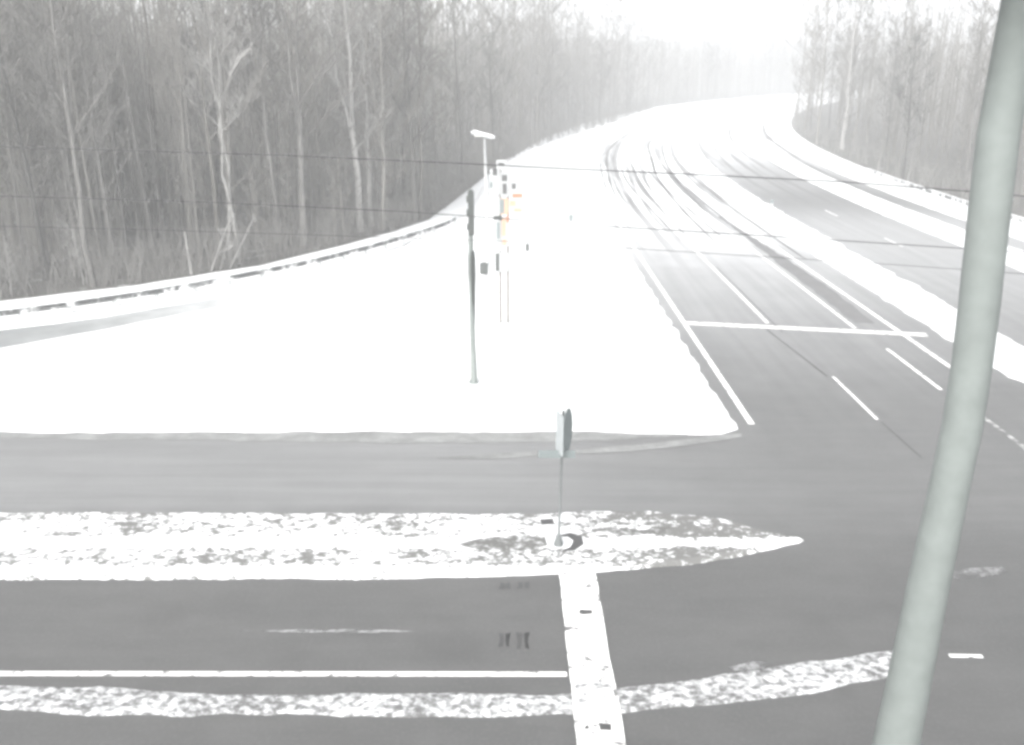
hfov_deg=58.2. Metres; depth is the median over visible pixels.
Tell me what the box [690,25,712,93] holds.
bare tree
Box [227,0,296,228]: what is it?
bare tree
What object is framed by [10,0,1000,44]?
sky
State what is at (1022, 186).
bare tree
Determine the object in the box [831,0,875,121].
bare tree
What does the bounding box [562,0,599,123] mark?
bare tree
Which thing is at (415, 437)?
slush
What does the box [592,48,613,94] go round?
bare tree
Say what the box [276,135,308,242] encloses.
sapling
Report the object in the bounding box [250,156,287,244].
sapling
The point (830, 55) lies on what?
bare tree
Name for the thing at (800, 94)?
sapling
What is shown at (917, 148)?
sapling
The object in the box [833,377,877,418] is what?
lane line marking
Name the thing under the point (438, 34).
bare tree
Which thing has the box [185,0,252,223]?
bare tree
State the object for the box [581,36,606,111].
bare tree
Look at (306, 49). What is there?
bare tree
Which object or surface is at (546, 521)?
bare ground
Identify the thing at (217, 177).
bare tree
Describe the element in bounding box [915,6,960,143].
bare tree
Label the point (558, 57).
bare tree
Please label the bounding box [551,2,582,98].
bare tree
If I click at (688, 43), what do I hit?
hill
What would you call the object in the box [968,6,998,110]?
bare tree
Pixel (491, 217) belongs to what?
overhead cable
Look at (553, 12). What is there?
bare tree
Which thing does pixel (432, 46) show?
bare tree
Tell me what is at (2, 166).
bare tree
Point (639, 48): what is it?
bare tree
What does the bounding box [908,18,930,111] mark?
bare tree
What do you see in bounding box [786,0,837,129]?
bare tree
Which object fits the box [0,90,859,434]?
snow field
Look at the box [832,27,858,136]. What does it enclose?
bare tree
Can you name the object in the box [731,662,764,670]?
snow dusting
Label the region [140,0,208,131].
bare tree
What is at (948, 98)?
woodland
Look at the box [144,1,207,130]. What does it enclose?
bare tree
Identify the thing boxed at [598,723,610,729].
pavement patch
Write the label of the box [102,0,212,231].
bare tree
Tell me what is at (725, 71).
bare tree
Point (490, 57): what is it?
bare tree
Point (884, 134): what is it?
sapling
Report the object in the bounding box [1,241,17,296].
sapling
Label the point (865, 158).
undergrowth
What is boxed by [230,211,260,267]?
sapling
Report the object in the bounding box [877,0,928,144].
bare tree
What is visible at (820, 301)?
lane line marking
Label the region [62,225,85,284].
sapling
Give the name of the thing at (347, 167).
sapling
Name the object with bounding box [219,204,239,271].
sapling
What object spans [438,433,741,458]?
snow dusting
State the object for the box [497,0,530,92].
bare tree
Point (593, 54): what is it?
bare tree
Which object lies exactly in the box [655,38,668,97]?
bare tree
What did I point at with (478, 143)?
sapling
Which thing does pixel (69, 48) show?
bare tree
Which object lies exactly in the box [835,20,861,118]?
bare tree
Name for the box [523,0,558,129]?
bare tree
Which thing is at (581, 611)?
pavement patch
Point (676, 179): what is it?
tyre track
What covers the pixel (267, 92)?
bare tree
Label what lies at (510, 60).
bare tree
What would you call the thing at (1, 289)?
bare tree
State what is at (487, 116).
sapling
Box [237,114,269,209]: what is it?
sapling
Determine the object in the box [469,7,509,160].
bare tree
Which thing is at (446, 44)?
bare tree
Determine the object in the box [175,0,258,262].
bare tree
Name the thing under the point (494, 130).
sapling
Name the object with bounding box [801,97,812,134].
sapling
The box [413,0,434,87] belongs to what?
bare tree
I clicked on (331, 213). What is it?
sapling
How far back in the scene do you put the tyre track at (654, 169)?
88.76 m
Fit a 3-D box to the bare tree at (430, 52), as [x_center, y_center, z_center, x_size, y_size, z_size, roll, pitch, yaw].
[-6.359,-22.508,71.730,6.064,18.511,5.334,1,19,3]
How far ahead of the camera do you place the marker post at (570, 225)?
58.52 m
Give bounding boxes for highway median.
[679,93,1023,382]
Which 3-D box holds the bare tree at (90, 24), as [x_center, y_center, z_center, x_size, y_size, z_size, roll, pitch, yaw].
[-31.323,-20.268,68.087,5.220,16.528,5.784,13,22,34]
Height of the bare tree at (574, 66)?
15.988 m
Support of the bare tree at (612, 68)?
on the forest floor at (130, 234)
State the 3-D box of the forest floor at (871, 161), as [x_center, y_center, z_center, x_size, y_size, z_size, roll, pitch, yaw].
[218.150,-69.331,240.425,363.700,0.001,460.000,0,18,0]
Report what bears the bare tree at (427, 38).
on the forest floor at (130, 234)
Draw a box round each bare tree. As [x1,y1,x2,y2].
[0,0,19,272]
[0,0,55,236]
[0,0,69,231]
[0,0,70,261]
[0,0,105,280]
[0,0,109,262]
[0,0,116,257]
[0,0,133,287]
[0,1,61,188]
[0,19,25,298]
[0,22,20,249]
[1,0,91,244]
[11,0,137,232]
[12,1,105,184]
[20,0,81,213]
[28,0,116,237]
[36,0,139,278]
[65,0,117,105]
[68,0,137,129]
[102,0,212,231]
[132,0,268,255]
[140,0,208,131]
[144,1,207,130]
[153,0,269,218]
[171,2,238,195]
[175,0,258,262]
[177,0,259,263]
[184,0,305,242]
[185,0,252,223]
[189,1,236,182]
[191,0,272,210]
[207,21,243,195]
[212,0,295,211]
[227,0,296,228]
[227,0,366,248]
[229,0,287,134]
[240,8,286,183]
[245,0,361,241]
[246,0,314,173]
[267,0,349,218]
[270,2,337,196]
[271,0,328,201]
[275,2,340,174]
[307,0,350,121]
[307,0,389,188]
[307,0,392,232]
[307,1,330,145]
[309,0,386,131]
[313,0,380,178]
[316,0,421,225]
[321,0,359,171]
[330,0,415,216]
[341,0,411,194]
[347,0,401,136]
[348,0,413,220]
[349,0,424,231]
[356,0,413,184]
[359,0,417,199]
[364,0,422,184]
[369,2,427,194]
[379,0,447,220]
[379,0,449,201]
[382,0,460,217]
[392,0,470,198]
[399,0,428,129]
[411,1,441,105]
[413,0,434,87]
[413,1,464,147]
[413,3,459,188]
[424,0,470,151]
[427,22,463,163]
[430,0,475,164]
[433,0,500,181]
[440,0,479,79]
[443,1,484,148]
[452,28,478,140]
[456,0,499,90]
[461,0,506,147]
[462,0,521,135]
[467,2,498,127]
[467,16,513,163]
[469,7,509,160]
[474,0,528,159]
[486,7,518,135]
[489,0,524,108]
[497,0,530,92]
[497,0,535,125]
[500,10,525,127]
[502,10,536,146]
[507,0,550,147]
[511,0,536,129]
[512,0,568,141]
[518,0,556,111]
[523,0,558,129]
[523,0,562,140]
[523,16,567,119]
[526,8,558,127]
[529,0,571,140]
[532,2,561,117]
[536,0,578,127]
[538,25,565,90]
[545,0,575,109]
[549,13,573,122]
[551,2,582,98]
[557,43,585,128]
[560,31,587,127]
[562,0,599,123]
[566,10,593,101]
[566,11,591,71]
[571,24,592,91]
[572,11,596,122]
[578,13,592,56]
[578,13,598,85]
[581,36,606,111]
[582,35,613,120]
[585,26,610,96]
[588,23,606,103]
[589,16,621,96]
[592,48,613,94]
[595,0,634,122]
[600,23,628,116]
[603,33,625,112]
[605,40,621,104]
[612,17,642,114]
[613,16,635,96]
[622,10,641,68]
[630,22,653,101]
[632,36,648,98]
[641,27,661,98]
[641,32,660,108]
[643,6,677,105]
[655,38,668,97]
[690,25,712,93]
[700,19,717,89]
[702,41,718,98]
[704,41,721,91]
[710,39,727,91]
[719,53,733,96]
[783,1,822,118]
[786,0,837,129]
[791,39,802,91]
[791,56,799,90]
[793,0,856,143]
[798,3,833,129]
[798,20,822,110]
[801,47,821,108]
[805,24,831,120]
[806,38,824,107]
[813,0,851,129]
[816,32,835,82]
[824,38,839,98]
[829,12,868,132]
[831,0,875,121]
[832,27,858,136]
[834,0,891,149]
[834,1,886,142]
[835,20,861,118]
[836,23,867,117]
[857,20,890,141]
[859,28,889,117]
[868,0,904,117]
[871,15,922,156]
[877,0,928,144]
[879,0,930,157]
[881,17,941,162]
[881,35,927,166]
[889,17,943,178]
[904,25,942,143]
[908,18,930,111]
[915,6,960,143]
[921,30,946,91]
[939,0,996,161]
[946,0,1000,169]
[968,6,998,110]
[980,48,1023,194]
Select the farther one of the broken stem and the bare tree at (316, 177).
the bare tree at (316, 177)
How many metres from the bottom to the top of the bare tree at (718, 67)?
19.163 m
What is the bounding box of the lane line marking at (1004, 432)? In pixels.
[985,417,1023,448]
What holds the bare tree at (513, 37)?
on the forest floor at (130, 234)
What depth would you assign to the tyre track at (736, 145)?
128.01 m
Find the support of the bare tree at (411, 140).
on the forest floor at (130, 234)
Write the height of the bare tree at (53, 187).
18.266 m
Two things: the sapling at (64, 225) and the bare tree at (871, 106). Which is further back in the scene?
the bare tree at (871, 106)
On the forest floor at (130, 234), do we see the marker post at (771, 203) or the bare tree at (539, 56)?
the bare tree at (539, 56)
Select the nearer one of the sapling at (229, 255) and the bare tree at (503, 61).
the sapling at (229, 255)
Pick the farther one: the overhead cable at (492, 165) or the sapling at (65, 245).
the sapling at (65, 245)
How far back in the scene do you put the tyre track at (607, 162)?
104.03 m
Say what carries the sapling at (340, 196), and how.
on the forest floor at (130, 234)
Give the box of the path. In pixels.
[0,280,306,347]
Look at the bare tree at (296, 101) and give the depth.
52.65 m
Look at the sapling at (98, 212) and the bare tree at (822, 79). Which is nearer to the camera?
the sapling at (98, 212)
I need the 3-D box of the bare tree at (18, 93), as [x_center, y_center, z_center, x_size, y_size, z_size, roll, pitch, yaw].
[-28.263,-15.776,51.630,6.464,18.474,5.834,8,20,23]
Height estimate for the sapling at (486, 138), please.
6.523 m
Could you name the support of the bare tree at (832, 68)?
on the forest floor at (871, 161)
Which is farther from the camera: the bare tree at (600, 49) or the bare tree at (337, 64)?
the bare tree at (600, 49)
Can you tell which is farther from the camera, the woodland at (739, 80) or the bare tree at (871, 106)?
the woodland at (739, 80)
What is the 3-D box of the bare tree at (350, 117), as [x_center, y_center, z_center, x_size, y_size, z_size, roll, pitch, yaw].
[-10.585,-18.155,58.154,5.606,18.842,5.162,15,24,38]
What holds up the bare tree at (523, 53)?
on the forest floor at (130, 234)
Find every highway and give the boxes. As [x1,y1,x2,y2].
[590,92,1023,432]
[742,96,1023,271]
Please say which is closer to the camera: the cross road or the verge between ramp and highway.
the cross road
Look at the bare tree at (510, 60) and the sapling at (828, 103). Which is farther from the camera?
the sapling at (828, 103)
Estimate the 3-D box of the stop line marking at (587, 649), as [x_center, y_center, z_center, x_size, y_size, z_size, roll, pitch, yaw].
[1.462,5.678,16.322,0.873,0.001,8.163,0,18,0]
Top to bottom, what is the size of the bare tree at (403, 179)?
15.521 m
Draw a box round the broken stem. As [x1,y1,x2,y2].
[184,231,192,274]
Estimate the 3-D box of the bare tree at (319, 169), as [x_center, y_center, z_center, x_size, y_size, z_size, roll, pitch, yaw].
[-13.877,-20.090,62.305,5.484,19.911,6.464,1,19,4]
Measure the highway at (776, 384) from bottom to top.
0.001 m
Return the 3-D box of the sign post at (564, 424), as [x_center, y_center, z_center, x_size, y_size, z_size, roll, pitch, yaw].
[1.061,2.422,20.677,0.814,3.386,0.491,-9,21,-26]
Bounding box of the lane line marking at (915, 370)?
[886,349,942,389]
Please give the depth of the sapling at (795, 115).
152.78 m
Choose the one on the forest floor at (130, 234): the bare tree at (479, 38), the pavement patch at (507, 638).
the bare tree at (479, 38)
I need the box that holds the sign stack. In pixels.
[488,160,522,322]
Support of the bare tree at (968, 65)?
on the forest floor at (871, 161)
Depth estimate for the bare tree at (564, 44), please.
166.64 m
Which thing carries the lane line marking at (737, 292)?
on the highway at (776, 384)
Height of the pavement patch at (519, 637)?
0.001 m
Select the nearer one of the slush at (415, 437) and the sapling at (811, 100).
the slush at (415, 437)
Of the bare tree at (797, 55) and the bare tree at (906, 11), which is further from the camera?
the bare tree at (797, 55)
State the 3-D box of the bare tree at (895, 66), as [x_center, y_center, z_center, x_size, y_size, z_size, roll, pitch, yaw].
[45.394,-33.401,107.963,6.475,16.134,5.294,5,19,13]
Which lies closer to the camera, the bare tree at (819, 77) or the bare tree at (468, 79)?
the bare tree at (468, 79)
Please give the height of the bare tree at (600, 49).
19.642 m
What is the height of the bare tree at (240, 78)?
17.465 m
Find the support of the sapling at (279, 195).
on the forest floor at (130, 234)
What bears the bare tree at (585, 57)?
on the forest floor at (130, 234)
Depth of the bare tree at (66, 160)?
45.96 m
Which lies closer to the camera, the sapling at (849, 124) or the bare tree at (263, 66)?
the bare tree at (263, 66)
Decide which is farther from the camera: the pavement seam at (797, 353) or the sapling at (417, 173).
the sapling at (417, 173)
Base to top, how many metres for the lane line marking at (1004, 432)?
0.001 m
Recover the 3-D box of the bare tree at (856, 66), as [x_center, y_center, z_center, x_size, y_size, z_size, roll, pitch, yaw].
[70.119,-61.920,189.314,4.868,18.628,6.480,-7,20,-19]
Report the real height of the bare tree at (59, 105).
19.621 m
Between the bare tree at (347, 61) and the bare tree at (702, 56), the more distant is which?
the bare tree at (702, 56)
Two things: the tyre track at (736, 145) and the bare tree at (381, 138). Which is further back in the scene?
the tyre track at (736, 145)
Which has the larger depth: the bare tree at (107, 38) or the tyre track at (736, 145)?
the tyre track at (736, 145)
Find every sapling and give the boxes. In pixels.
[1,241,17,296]
[40,144,69,258]
[49,184,82,273]
[53,171,88,277]
[53,218,81,275]
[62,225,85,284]
[70,229,93,282]
[82,146,124,268]
[159,209,170,248]
[188,150,221,254]
[210,207,232,270]
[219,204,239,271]
[221,228,232,260]
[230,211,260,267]
[231,149,259,242]
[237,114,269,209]
[237,165,250,214]
[242,162,265,252]
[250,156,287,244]
[264,154,295,234]
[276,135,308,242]
[298,148,312,210]
[322,137,361,239]
[322,147,348,240]
[324,104,370,238]
[332,151,352,210]
[337,126,355,207]
[348,102,372,195]
[403,76,441,207]
[406,82,435,181]
[407,160,422,205]
[464,93,487,169]
[472,111,494,160]
[483,90,495,147]
[488,102,507,161]
[493,112,505,159]
[530,87,542,127]
[540,78,555,141]
[585,92,593,126]
[791,72,805,111]
[794,100,800,130]
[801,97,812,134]
[804,80,817,122]
[825,88,832,120]
[833,83,861,158]
[870,75,903,170]
[879,105,900,169]
[904,118,928,181]
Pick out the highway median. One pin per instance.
(932, 311)
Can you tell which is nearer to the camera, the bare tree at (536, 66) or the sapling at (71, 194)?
the sapling at (71, 194)
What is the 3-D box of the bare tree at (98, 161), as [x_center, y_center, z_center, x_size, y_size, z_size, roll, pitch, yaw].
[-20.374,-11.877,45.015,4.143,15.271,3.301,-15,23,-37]
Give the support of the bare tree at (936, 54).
on the forest floor at (871, 161)
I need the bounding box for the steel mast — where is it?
[872,0,1023,744]
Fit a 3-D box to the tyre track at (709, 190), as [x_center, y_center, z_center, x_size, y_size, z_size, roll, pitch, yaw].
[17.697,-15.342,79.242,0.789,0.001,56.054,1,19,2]
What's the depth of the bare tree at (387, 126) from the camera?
63.18 m
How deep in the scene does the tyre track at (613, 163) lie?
105.64 m
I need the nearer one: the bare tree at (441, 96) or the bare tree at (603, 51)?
the bare tree at (441, 96)
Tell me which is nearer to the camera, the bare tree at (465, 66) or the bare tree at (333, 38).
the bare tree at (333, 38)
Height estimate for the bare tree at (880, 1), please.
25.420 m
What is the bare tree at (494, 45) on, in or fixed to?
on the forest floor at (130, 234)
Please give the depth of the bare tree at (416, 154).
69.53 m
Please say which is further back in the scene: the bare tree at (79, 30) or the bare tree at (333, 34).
the bare tree at (333, 34)
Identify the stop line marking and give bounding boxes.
[559,572,625,744]
[682,321,927,335]
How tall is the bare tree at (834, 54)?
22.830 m
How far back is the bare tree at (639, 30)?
266.39 m
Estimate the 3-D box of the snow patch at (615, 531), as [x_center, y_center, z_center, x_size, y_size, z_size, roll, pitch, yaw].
[2.764,3.738,21.933,2.232,0.001,0.682,2,19,6]
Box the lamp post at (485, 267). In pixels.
[471,130,494,277]
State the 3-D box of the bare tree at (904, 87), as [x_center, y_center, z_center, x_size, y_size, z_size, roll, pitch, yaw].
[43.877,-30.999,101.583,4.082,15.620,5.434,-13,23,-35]
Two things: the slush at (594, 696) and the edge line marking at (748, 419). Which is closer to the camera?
the slush at (594, 696)
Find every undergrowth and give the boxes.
[0,86,836,299]
[790,93,1023,216]
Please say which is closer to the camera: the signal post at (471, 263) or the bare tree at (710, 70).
the signal post at (471, 263)
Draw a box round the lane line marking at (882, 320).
[702,194,950,367]
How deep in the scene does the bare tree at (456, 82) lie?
83.27 m
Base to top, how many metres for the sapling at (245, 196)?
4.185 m
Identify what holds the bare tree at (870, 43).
on the forest floor at (871, 161)
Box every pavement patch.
[498,582,504,588]
[498,633,503,646]
[505,582,510,588]
[505,633,510,645]
[516,632,521,648]
[517,582,522,588]
[524,632,529,648]
[579,609,591,613]
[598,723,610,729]
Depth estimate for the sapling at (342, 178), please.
62.40 m
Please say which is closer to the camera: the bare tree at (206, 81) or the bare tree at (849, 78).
the bare tree at (206, 81)
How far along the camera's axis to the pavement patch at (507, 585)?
19.73 m
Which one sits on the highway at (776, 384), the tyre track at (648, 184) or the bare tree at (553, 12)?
the tyre track at (648, 184)
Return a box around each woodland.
[0,0,894,272]
[543,32,988,99]
[832,0,1023,176]
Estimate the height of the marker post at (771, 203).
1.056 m
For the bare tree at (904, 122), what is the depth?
98.34 m
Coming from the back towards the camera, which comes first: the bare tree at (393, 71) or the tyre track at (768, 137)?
the tyre track at (768, 137)
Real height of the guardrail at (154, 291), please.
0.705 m
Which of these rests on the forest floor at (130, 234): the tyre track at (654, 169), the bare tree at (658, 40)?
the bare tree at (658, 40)
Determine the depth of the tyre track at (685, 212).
71.47 m
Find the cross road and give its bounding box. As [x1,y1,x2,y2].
[0,433,1023,744]
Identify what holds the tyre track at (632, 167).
on the highway at (776, 384)
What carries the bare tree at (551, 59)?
on the forest floor at (130, 234)
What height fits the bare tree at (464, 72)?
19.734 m
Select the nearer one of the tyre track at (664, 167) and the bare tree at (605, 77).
the tyre track at (664, 167)
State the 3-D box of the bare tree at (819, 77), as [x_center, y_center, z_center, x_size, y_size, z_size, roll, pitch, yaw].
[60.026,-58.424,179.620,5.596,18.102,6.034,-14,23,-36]
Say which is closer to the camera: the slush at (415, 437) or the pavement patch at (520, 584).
the pavement patch at (520, 584)
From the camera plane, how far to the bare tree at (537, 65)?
138.26 m
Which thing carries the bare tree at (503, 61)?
on the forest floor at (130, 234)
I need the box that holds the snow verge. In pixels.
[769,90,1023,240]
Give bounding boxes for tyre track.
[600,157,630,229]
[605,129,632,200]
[613,137,624,187]
[621,154,680,240]
[628,126,684,233]
[636,143,677,220]
[646,167,716,243]
[647,129,719,234]
[656,151,712,219]
[661,133,725,220]
[676,139,776,233]
[682,165,804,258]
[708,121,732,167]
[728,126,764,167]
[763,125,827,173]
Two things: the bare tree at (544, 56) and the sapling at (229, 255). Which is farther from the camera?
the bare tree at (544, 56)
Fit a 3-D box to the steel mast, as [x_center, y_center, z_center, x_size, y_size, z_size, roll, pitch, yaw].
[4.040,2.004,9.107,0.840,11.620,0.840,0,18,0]
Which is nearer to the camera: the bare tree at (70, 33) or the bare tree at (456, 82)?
the bare tree at (70, 33)
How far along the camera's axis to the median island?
21.25 m
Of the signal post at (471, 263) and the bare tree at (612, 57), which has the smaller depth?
the signal post at (471, 263)
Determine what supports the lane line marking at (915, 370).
on the highway at (776, 384)
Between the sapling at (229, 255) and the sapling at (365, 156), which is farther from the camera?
the sapling at (365, 156)
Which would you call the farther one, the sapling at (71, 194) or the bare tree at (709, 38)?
the bare tree at (709, 38)
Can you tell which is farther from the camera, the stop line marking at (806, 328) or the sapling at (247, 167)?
the sapling at (247, 167)
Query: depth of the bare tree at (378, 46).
88.22 m
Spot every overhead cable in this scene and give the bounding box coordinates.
[0,146,1023,196]
[0,196,1023,252]
[5,226,1023,273]
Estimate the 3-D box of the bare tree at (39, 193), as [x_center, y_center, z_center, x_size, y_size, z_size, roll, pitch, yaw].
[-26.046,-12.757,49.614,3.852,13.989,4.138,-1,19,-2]
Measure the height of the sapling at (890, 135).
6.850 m
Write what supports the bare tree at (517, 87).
on the forest floor at (130, 234)
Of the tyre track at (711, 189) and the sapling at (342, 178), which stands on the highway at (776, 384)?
the tyre track at (711, 189)
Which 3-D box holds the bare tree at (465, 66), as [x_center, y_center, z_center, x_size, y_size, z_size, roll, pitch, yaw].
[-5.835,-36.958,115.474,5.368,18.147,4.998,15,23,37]
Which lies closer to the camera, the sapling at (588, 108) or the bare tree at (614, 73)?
the sapling at (588, 108)
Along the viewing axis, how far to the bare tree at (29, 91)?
53.58 m
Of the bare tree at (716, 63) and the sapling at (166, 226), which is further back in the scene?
the bare tree at (716, 63)
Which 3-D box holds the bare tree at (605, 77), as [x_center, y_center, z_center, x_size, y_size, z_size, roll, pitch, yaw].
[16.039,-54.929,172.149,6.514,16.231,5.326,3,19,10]
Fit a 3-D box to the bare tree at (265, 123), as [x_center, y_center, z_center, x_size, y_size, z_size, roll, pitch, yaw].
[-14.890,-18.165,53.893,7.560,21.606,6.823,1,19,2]
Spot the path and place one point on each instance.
(15, 337)
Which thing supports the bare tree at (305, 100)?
on the forest floor at (130, 234)
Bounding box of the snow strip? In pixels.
[0,651,891,717]
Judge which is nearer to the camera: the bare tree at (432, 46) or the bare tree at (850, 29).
the bare tree at (432, 46)
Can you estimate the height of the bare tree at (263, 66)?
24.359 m
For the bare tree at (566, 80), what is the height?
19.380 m
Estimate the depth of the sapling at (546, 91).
130.36 m
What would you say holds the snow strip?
on the cross road
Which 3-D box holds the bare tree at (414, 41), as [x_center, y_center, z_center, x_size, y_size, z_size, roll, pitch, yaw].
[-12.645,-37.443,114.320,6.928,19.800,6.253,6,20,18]
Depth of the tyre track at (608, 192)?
80.42 m
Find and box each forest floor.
[0,87,866,300]
[791,90,1023,217]
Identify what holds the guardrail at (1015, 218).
on the snow verge
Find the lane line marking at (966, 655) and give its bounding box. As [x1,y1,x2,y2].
[948,654,983,657]
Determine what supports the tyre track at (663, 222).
on the highway at (776, 384)
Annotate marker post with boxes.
[526,244,528,267]
[569,215,572,237]
[770,200,773,212]
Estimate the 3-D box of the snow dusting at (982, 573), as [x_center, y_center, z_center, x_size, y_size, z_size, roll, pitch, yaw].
[10.258,4.401,20.216,1.311,0.001,0.419,-2,19,-6]
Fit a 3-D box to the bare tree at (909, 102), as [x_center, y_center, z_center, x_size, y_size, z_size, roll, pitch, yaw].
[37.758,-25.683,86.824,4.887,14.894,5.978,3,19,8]
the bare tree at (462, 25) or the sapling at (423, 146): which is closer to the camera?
the sapling at (423, 146)
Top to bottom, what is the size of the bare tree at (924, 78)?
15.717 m
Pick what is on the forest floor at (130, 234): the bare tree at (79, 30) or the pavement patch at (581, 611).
the bare tree at (79, 30)
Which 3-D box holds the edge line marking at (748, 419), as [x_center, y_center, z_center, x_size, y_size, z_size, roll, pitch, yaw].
[7.463,-6.074,51.536,0.298,0.001,48.401,0,18,0]
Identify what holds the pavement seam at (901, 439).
on the cross road
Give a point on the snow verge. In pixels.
(783, 132)
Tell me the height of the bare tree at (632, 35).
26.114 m
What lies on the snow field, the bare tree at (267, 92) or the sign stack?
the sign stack
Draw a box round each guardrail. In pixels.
[0,216,455,319]
[865,168,1023,224]
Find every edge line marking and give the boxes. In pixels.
[0,671,566,676]
[605,203,754,423]
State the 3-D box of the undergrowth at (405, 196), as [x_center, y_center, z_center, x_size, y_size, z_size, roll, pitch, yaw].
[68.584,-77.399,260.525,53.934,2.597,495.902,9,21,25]
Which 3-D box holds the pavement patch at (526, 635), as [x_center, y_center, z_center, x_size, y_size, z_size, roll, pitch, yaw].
[0.297,5.198,17.852,0.114,0.001,0.542,0,18,0]
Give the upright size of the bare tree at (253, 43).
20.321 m
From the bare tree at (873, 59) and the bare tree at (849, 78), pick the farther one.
the bare tree at (873, 59)
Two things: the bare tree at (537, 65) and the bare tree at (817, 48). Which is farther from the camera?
the bare tree at (817, 48)
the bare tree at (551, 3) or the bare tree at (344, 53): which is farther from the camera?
the bare tree at (551, 3)
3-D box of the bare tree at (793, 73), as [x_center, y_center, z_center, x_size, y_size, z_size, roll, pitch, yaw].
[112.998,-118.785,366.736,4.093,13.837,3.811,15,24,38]
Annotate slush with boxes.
[0,431,686,442]
[575,681,617,713]
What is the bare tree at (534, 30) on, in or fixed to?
on the forest floor at (130, 234)
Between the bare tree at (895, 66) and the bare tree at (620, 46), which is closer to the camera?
the bare tree at (895, 66)
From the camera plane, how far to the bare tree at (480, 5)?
121.51 m
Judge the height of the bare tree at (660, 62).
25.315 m
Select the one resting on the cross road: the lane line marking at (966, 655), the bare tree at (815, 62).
the lane line marking at (966, 655)
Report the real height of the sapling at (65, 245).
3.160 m
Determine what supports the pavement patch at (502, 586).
on the cross road
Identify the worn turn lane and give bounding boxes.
[718,216,874,323]
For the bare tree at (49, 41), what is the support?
on the forest floor at (130, 234)
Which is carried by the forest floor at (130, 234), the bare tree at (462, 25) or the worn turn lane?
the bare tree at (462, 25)
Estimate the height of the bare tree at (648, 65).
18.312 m
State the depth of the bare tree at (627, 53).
199.13 m
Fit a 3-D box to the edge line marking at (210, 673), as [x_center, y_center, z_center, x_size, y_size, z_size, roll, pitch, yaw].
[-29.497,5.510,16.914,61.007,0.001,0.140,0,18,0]
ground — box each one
[458,535,546,549]
[540,518,553,524]
[561,533,583,551]
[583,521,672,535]
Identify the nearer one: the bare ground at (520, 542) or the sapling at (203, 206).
the bare ground at (520, 542)
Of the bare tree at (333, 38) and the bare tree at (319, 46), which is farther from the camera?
the bare tree at (319, 46)
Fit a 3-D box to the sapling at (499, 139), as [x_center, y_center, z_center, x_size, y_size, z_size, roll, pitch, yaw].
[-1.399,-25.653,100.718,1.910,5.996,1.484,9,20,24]
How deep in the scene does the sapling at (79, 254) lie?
46.28 m
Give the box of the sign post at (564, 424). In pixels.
[538,408,574,546]
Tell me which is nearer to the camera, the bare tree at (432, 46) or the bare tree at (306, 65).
the bare tree at (306, 65)
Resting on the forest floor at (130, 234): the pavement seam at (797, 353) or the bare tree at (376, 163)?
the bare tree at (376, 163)
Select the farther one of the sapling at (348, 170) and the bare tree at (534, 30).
the bare tree at (534, 30)
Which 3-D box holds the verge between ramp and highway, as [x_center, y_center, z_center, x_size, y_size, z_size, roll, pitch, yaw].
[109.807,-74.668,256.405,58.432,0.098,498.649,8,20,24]
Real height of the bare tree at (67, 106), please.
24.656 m
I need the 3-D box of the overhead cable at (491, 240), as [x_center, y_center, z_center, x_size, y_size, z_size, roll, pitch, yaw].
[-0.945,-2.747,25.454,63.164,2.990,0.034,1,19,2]
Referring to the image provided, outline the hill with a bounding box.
[13,22,992,119]
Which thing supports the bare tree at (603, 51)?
on the forest floor at (130, 234)
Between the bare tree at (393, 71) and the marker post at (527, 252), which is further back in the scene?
the bare tree at (393, 71)
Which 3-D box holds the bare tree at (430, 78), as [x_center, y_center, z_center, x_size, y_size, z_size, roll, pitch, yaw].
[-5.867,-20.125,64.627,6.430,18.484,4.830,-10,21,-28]
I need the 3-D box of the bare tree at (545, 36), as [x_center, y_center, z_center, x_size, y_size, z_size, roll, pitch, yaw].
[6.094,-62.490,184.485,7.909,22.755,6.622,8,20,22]
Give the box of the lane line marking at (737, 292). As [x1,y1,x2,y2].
[676,231,768,322]
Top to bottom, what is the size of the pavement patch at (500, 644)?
0.001 m
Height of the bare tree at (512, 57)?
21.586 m
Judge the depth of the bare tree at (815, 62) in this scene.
221.59 m
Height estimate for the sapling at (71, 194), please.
5.526 m
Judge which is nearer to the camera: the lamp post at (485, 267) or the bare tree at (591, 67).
the lamp post at (485, 267)
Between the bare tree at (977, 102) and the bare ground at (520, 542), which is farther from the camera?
the bare tree at (977, 102)
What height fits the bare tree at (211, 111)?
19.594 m
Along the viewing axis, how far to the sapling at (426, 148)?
70.02 m
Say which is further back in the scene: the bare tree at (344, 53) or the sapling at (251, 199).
the bare tree at (344, 53)
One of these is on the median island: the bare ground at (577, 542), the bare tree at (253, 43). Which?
the bare ground at (577, 542)
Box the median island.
[0,511,803,580]
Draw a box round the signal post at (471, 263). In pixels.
[466,189,477,383]
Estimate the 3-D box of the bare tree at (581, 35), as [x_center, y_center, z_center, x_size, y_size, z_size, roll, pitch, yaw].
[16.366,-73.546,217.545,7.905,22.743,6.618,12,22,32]
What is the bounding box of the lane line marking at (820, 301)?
[693,203,855,327]
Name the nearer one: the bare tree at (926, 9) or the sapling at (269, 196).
the sapling at (269, 196)
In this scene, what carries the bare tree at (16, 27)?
on the forest floor at (130, 234)
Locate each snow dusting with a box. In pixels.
[240,629,407,632]
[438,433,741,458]
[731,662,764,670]
[953,567,1001,578]
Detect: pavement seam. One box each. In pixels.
[717,267,781,331]
[766,329,826,375]
[881,422,920,456]

